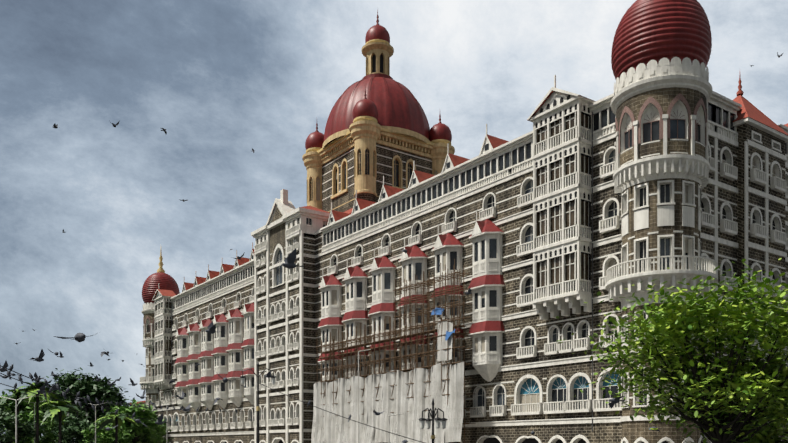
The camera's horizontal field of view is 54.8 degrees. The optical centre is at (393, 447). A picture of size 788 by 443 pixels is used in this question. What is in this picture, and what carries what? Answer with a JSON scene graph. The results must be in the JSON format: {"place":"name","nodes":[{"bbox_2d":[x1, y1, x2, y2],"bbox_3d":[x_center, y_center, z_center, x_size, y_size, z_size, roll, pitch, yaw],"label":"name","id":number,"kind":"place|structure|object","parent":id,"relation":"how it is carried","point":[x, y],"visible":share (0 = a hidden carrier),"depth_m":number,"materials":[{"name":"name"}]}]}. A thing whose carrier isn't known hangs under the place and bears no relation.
{"place":"outdoors","nodes":[
{"label":"outdoors","id":0,"kind":"place"},
{"bbox_2d":[0,364,424,442],"bbox_3d":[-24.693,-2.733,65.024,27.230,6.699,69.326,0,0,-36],"label":"overhead wires","id":1,"kind":"object","parent":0,"point":[64,393],"visible":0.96,"depth_m":48.35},
{"bbox_2d":[0,52,782,442],"bbox_3d":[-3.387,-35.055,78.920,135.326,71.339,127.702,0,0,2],"label":"birds","id":2,"kind":"object","parent":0,"point":[290,260],"visible":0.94,"depth_m":37.45},
{"bbox_2d":[0,0,787,442],"label":"sky","id":3,"kind":"structure","parent":0,"point":[224,80],"materials":[{"name":"grey"}]},
{"label":"terrain","id":4,"kind":"structure","parent":0,"visible":0},
{"bbox_2d":[0,389,39,441],"bbox_3d":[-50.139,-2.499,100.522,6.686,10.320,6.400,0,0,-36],"label":"palm","id":5,"kind":"object","parent":4,"relation":"on","point":[16,396],"visible":0.56,"depth_m":100.29,"materials":[{"name":"green plant"}]},
{"bbox_2d":[0,399,46,442],"bbox_3d":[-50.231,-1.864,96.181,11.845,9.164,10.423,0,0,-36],"label":"tree","id":6,"kind":"object","parent":4,"relation":"on","point":[25,431],"visible":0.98,"depth_m":95.79,"materials":[{"name":"green plant"}]},
{"bbox_2d":[0,385,58,434],"bbox_3d":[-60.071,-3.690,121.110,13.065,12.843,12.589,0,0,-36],"label":"tree","id":7,"kind":"object","parent":4,"relation":"on","point":[22,407],"visible":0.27,"depth_m":118.83,"materials":[{"name":"green plant"}]},
{"bbox_2d":[2,406,66,442],"bbox_3d":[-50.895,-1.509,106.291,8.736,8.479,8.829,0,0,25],"label":"tree","id":8,"kind":"object","parent":4,"relation":"on","point":[48,437],"visible":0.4,"depth_m":105.88,"materials":[{"name":"green plant"}]},
{"bbox_2d":[12,381,66,442],"bbox_3d":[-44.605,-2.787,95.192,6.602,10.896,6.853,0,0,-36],"label":"palm","id":9,"kind":"object","parent":4,"relation":"on","point":[32,389],"visible":0.85,"depth_m":95.11,"materials":[{"name":"green plant"}]},
{"bbox_2d":[0,395,110,442],"bbox_3d":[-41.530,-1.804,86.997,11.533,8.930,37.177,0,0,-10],"label":"street lamps","id":10,"kind":"object","parent":4,"relation":"on","point":[34,415],"visible":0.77,"depth_m":70.00,"materials":[{"name":"grey metal"}]},
{"bbox_2d":[38,401,84,442],"bbox_3d":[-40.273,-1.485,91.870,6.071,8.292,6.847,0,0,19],"label":"palm","id":11,"kind":"object","parent":4,"relation":"on","point":[60,410],"visible":0.98,"depth_m":91.75,"materials":[{"name":"green plant"}]},
{"bbox_2d":[39,398,90,442],"bbox_3d":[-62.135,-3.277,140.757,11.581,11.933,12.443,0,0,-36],"label":"tree","id":12,"kind":"object","parent":4,"relation":"on","point":[75,415],"visible":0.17,"depth_m":140.08,"materials":[{"name":"green plant"}]},
{"bbox_2d":[43,416,98,442],"bbox_3d":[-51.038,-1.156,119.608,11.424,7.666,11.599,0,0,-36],"label":"tree","id":13,"kind":"object","parent":4,"relation":"on","point":[74,428],"visible":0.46,"depth_m":118.42,"materials":[{"name":"green plant"}]},
{"bbox_2d":[67,406,87,441],"bbox_3d":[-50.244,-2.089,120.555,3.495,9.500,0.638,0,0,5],"label":"street lamp","id":14,"kind":"object","parent":4,"relation":"on","point":[77,416],"visible":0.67,"depth_m":120.49,"materials":[{"name":"grey metal"}]},
{"bbox_2d":[43,367,134,427],"bbox_3d":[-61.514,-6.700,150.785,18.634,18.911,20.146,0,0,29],"label":"tree","id":15,"kind":"object","parent":4,"relation":"on","point":[93,389],"visible":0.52,"depth_m":147.04,"materials":[{"name":"green plant"}]},
{"bbox_2d":[80,422,137,442],"bbox_3d":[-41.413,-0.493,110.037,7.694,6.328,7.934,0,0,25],"label":"tree","id":16,"kind":"object","parent":4,"relation":"on","point":[106,436],"visible":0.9,"depth_m":108.64,"materials":[{"name":"green plant"}]},
{"bbox_2d":[90,412,137,442],"bbox_3d":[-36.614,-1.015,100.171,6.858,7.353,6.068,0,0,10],"label":"palm","id":17,"kind":"object","parent":4,"relation":"on","point":[115,420],"visible":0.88,"depth_m":99.95,"materials":[{"name":"green plant"}]},
{"bbox_2d":[97,399,167,442],"bbox_3d":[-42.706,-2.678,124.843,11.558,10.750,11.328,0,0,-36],"label":"tree","id":18,"kind":"object","parent":4,"relation":"on","point":[144,431],"visible":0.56,"depth_m":123.49,"materials":[{"name":"green plant"}]},
{"bbox_2d":[136,419,172,442],"bbox_3d":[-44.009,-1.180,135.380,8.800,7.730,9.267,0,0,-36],"label":"tree","id":19,"kind":"object","parent":4,"relation":"on","point":[159,440],"visible":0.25,"depth_m":134.96,"materials":[{"name":"green plant"}]},
{"bbox_2d":[240,361,275,442],"bbox_3d":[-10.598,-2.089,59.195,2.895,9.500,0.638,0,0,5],"label":"street lamp","id":20,"kind":"object","parent":4,"relation":"on","point":[242,377],"visible":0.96,"depth_m":59.13,"materials":[{"name":"grey metal"}]},
{"bbox_2d":[167,349,404,442],"bbox_3d":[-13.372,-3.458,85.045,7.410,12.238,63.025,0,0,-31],"label":"street poles","id":21,"kind":"object","parent":4,"relation":"on","point":[358,403],"visible":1,"depth_m":73.91,"materials":[{"name":"grey metal"}]},
{"bbox_2d":[418,399,446,442],"bbox_3d":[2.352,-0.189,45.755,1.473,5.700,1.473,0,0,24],"label":"street lamp","id":22,"kind":"object","parent":4,"relation":"on","point":[438,420],"visible":1,"depth_m":45.70,"materials":[{"name":"black metal"}]},
{"bbox_2d":[139,39,787,442],"bbox_3d":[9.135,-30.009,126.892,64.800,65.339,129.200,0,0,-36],"label":"building","id":23,"kind":"structure","parent":4,"relation":"on","point":[571,205],"depth_m":73.67,"materials":[{"name":"grey stone"}]},
{"bbox_2d":[316,259,475,442],"bbox_3d":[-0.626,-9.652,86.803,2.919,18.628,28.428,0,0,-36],"label":"bamboo scaffolding","id":24,"kind":"object","parent":23,"relation":"attached to","point":[421,334],"visible":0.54,"depth_m":82.16,"materials":[{"name":"brown wood"}]},
{"bbox_2d":[311,308,463,442],"bbox_3d":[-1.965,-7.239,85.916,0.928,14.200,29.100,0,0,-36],"label":"tarpaulin","id":25,"kind":"object","parent":24,"relation":"attached to","point":[407,426],"visible":0.88,"depth_m":83.10,"materials":[{"name":"white fabric"}]},
{"bbox_2d":[142,0,743,303],"bbox_3d":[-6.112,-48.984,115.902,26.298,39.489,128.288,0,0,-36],"label":"domes","id":26,"kind":"structure","parent":23,"relation":"attached to","point":[647,31],"depth_m":61.62,"materials":[{"name":"red"}]},
{"bbox_2d":[556,258,787,442],"bbox_3d":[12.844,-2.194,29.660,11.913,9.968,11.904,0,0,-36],"label":"tree","id":27,"kind":"object","parent":4,"relation":"on","point":[705,399],"visible":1,"depth_m":29.05,"materials":[{"name":"green plant"}]},
{"bbox_2d":[729,383,787,442],"bbox_3d":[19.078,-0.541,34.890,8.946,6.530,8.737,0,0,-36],"label":"tree","id":28,"kind":"object","parent":4,"relation":"on","point":[772,438],"visible":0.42,"depth_m":34.74,"materials":[{"name":"green plant"}]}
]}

